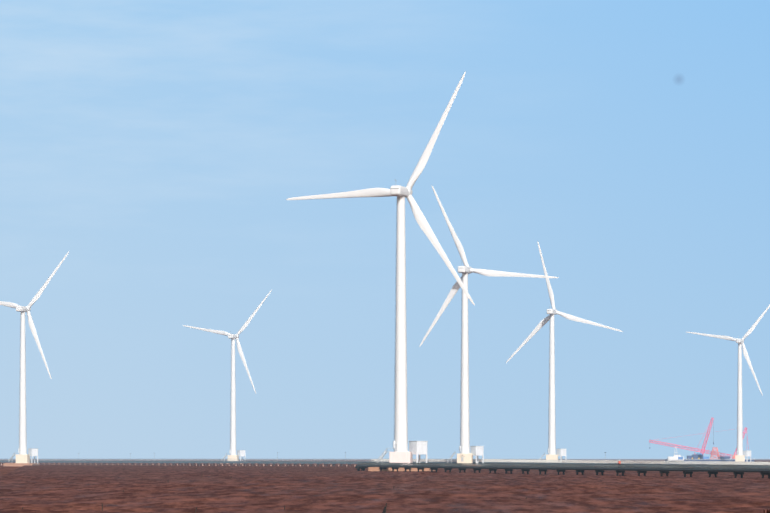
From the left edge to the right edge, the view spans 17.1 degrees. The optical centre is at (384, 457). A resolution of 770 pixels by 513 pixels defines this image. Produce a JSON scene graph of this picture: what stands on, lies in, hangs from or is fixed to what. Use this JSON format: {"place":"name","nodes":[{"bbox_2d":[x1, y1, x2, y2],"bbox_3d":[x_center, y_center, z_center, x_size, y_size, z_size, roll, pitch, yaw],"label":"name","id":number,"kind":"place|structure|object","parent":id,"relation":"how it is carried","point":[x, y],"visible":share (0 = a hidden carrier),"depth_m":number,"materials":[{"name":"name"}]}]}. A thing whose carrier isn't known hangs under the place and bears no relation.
{"place":"outdoors","nodes":[
{"label":"outdoors","id":0,"kind":"place"},
{"bbox_2d":[8,383,38,463],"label":"turbine foundation","id":1,"kind":"object","parent":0,"point":[22,458],"visible":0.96,"depth_m":1410.55,"materials":[{"name":"white metal"}]},
{"bbox_2d":[221,391,244,460],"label":"turbine foundation","id":2,"kind":"object","parent":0,"point":[240,453],"visible":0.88,"depth_m":1728.61,"materials":[{"name":"white metal"}]},
{"bbox_2d":[0,464,769,512],"bbox_3d":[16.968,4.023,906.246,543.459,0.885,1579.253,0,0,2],"label":"sea water","id":3,"kind":"structure","parent":0,"point":[156,488],"depth_m":307.35,"materials":[{"name":"brown liquid"}]},
{"bbox_2d":[22,490,386,512],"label":"fishing stakes","id":4,"kind":"object","parent":3,"relation":"in","point":[384,510],"visible":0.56,"depth_m":156.49,"materials":[{"name":"grey wood"}]},
{"bbox_2d":[0,458,769,512],"bbox_3d":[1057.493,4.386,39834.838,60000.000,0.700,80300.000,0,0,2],"label":"ground","id":5,"kind":"structure","parent":0,"point":[4,470],"depth_m":7017.97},
{"bbox_2d":[3,463,38,466],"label":"concrete platform","id":6,"kind":"structure","parent":5,"relation":"on","point":[14,464],"depth_m":1403.59,"materials":[{"name":"beige concrete"}]},
{"bbox_2d":[0,252,68,453],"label":"turbine","id":7,"kind":"object","parent":5,"relation":"on","point":[22,416],"visible":0.96,"depth_m":1410.16,"materials":[{"name":"grey metal"}]},
{"bbox_2d":[0,452,372,465],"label":"bridge","id":8,"kind":"structure","parent":5,"relation":"on","point":[243,462],"depth_m":1368.89,"materials":[{"name":"grey concrete"}]},
{"bbox_2d":[183,290,271,454],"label":"turbine","id":9,"kind":"object","parent":5,"relation":"on","point":[232,337],"visible":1,"depth_m":1728.17,"materials":[{"name":"grey metal"}]},
{"bbox_2d":[286,71,474,451],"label":"turbine","id":10,"kind":"object","parent":5,"relation":"on","point":[401,193],"visible":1,"depth_m":788.00,"materials":[{"name":"grey metal"}]},
{"bbox_2d":[368,467,434,470],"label":"concrete platform","id":11,"kind":"structure","parent":5,"relation":"on","point":[389,469],"depth_m":773.35,"materials":[{"name":"beige concrete"}]},
{"bbox_2d":[420,185,558,453],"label":"turbine","id":12,"kind":"object","parent":5,"relation":"on","point":[466,269],"visible":1,"depth_m":1116.20,"materials":[{"name":"grey metal"}]},
{"bbox_2d":[355,463,769,477],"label":"walkway","id":13,"kind":"structure","parent":5,"relation":"on","point":[667,468],"depth_m":606.01,"materials":[{"name":"concrete"}]},
{"bbox_2d":[371,452,769,468],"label":"walkway","id":14,"kind":"structure","parent":5,"relation":"on","point":[547,462],"depth_m":1048.89,"materials":[{"name":"grey concrete"}]},
{"bbox_2d":[649,418,754,463],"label":"crane barge","id":15,"kind":"object","parent":5,"relation":"on","point":[694,457],"visible":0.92,"depth_m":1837.81,"materials":[{"name":"red metal"}]},
{"bbox_2d":[0,0,769,457],"label":"sky","id":16,"kind":"structure","parent":0,"point":[162,146],"materials":[{"name":"blue"}]},
{"bbox_2d":[376,198,426,465],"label":"turbine foundation","id":17,"kind":"object","parent":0,"point":[417,448],"visible":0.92,"depth_m":788.73,"materials":[{"name":"white metal"}]},
{"bbox_2d":[447,292,483,464],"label":"turbine foundation","id":18,"kind":"object","parent":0,"point":[476,451],"visible":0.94,"depth_m":1117.03,"materials":[{"name":"white metal"}]},
{"bbox_2d":[540,320,565,461],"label":"turbine foundation","id":19,"kind":"object","parent":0,"point":[560,452],"visible":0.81,"depth_m":1437.71,"materials":[{"name":"white metal"}]},
{"bbox_2d":[506,241,622,454],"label":"turbine","id":20,"kind":"object","parent":19,"relation":"on","point":[553,311],"visible":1,"depth_m":1436.80,"materials":[{"name":"grey metal"}]},
{"bbox_2d":[729,378,750,461],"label":"turbine foundation","id":21,"kind":"object","parent":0,"point":[747,453],"visible":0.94,"depth_m":1795.32,"materials":[{"name":"white metal"}]},
{"bbox_2d":[687,305,769,454],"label":"turbine","id":22,"kind":"object","parent":21,"relation":"on","point":[741,345],"visible":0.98,"depth_m":1794.90,"materials":[{"name":"grey metal"}]}
]}

